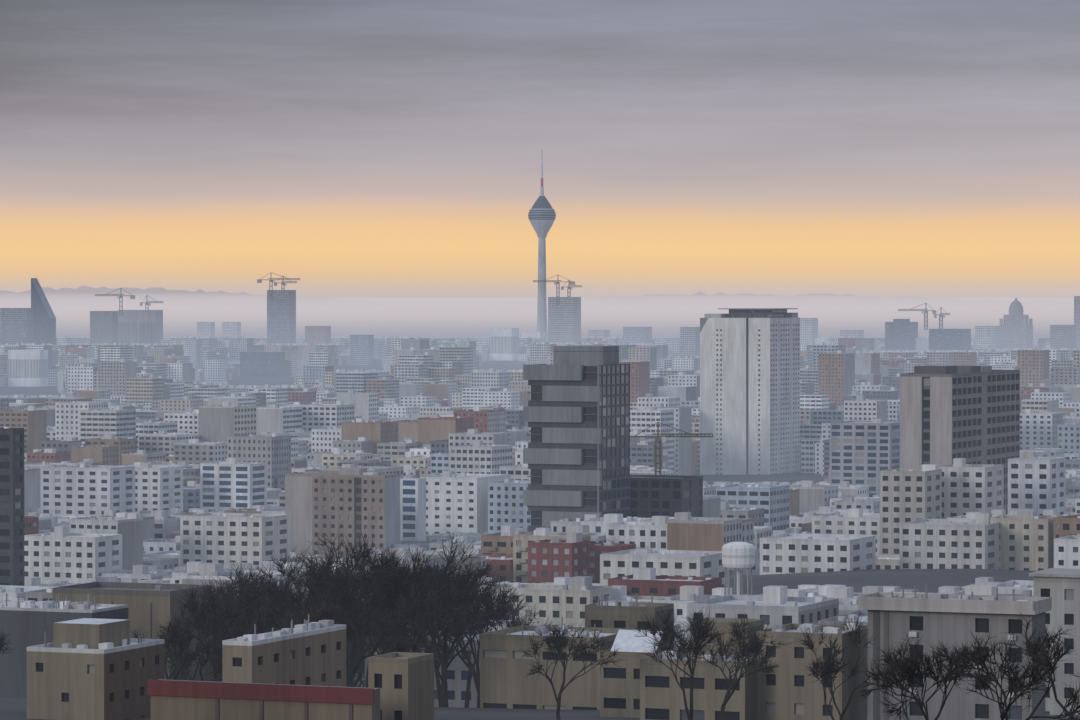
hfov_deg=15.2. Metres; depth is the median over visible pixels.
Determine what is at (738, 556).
water tower
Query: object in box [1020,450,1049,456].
building
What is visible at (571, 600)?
cream long block
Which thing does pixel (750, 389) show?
white tower
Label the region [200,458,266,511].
white blue block
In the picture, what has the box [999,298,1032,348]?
domed tower
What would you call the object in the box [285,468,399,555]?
brown apartment block
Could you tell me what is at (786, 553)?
pale block
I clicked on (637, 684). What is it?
beige institute complex
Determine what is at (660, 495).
office building
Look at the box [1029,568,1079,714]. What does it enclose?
grey apartment block edge
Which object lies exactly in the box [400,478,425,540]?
white blue strip block
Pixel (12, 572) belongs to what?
dark tower
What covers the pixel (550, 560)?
red brick block
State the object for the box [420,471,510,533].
white block
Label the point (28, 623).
dark building
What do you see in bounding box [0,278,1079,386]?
skyline towers
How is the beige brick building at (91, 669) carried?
on the ground
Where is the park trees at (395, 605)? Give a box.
[0,524,843,707]
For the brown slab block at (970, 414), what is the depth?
1411.90 m
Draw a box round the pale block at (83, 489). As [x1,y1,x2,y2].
[40,462,134,515]
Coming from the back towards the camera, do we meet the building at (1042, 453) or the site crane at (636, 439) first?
the building at (1042, 453)
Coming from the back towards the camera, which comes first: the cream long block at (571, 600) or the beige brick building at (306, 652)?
the cream long block at (571, 600)
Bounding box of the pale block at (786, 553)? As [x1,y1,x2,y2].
[760,533,875,574]
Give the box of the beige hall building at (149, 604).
[53,582,211,680]
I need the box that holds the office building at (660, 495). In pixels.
[630,475,702,517]
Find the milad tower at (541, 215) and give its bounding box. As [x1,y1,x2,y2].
[528,157,555,341]
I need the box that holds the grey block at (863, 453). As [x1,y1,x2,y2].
[830,419,899,496]
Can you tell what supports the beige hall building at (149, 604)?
on the ground
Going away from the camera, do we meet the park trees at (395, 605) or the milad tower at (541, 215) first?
the park trees at (395, 605)
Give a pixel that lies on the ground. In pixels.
(426, 322)
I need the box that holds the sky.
[0,0,1079,297]
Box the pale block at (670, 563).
[600,549,727,587]
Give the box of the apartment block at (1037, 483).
[1008,451,1065,514]
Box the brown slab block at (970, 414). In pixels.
[900,365,1019,514]
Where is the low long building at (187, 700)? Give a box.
[147,679,379,719]
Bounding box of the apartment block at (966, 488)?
[939,458,1003,518]
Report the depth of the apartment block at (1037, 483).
1304.33 m
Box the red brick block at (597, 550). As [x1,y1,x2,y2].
[590,542,635,582]
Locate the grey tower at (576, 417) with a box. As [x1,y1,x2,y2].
[523,346,629,531]
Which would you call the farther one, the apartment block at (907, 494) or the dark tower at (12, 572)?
the apartment block at (907, 494)
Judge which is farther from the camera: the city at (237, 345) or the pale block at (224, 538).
the city at (237, 345)
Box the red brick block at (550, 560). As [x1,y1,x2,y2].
[528,532,589,582]
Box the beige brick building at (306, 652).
[222,614,345,686]
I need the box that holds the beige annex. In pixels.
[368,652,433,719]
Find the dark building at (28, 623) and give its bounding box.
[0,593,127,698]
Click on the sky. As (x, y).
(343, 148)
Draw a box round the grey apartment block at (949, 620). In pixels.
[858,584,1051,719]
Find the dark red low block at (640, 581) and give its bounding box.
[608,567,721,596]
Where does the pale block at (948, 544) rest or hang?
on the ground
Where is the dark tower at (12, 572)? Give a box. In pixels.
[0,427,24,585]
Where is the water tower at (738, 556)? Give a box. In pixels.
[722,542,754,595]
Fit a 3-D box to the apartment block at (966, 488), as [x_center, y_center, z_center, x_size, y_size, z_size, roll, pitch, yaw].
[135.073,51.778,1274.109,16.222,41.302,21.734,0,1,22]
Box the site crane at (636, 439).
[630,422,712,474]
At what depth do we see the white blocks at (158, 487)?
1765.03 m
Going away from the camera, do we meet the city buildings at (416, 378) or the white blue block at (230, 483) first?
the white blue block at (230, 483)
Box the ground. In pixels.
[0,298,1079,719]
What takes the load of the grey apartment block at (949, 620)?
on the ground
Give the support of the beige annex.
on the ground
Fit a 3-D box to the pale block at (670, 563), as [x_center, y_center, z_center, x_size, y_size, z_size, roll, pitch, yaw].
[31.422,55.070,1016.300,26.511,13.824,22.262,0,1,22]
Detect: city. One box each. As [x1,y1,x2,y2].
[0,336,1079,376]
[0,393,1079,707]
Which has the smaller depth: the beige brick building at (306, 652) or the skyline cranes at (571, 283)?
the beige brick building at (306, 652)
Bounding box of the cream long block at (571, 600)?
[484,576,611,626]
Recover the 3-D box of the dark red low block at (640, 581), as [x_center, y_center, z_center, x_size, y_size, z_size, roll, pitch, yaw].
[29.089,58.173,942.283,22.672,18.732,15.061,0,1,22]
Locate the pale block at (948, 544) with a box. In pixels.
[900,513,999,568]
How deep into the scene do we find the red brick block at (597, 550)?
1144.09 m
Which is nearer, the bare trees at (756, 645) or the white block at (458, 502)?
the bare trees at (756, 645)
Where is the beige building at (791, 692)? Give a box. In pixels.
[757,613,867,719]
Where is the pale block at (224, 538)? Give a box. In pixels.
[180,512,289,566]
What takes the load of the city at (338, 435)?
on the ground
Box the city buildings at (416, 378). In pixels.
[0,336,1079,420]
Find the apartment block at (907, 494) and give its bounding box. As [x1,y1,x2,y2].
[880,464,941,554]
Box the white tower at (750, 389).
[700,308,799,474]
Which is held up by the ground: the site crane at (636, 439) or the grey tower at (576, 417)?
the grey tower at (576, 417)
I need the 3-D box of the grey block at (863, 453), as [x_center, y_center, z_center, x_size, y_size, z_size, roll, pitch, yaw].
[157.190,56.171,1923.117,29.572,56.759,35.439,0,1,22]
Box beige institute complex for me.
[480,593,763,719]
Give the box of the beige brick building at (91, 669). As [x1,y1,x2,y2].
[27,618,164,719]
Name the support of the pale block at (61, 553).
on the ground
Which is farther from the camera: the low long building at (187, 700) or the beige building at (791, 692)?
the beige building at (791, 692)
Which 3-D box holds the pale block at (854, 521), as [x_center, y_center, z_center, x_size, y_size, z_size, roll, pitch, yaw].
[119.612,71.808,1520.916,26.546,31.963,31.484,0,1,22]
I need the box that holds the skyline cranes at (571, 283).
[95,273,949,329]
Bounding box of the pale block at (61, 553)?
[24,526,121,583]
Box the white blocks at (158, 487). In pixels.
[119,463,182,512]
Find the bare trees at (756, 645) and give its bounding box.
[252,556,904,719]
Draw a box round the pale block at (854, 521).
[812,508,879,554]
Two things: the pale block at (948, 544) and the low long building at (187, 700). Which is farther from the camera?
the pale block at (948, 544)
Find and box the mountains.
[0,286,1073,308]

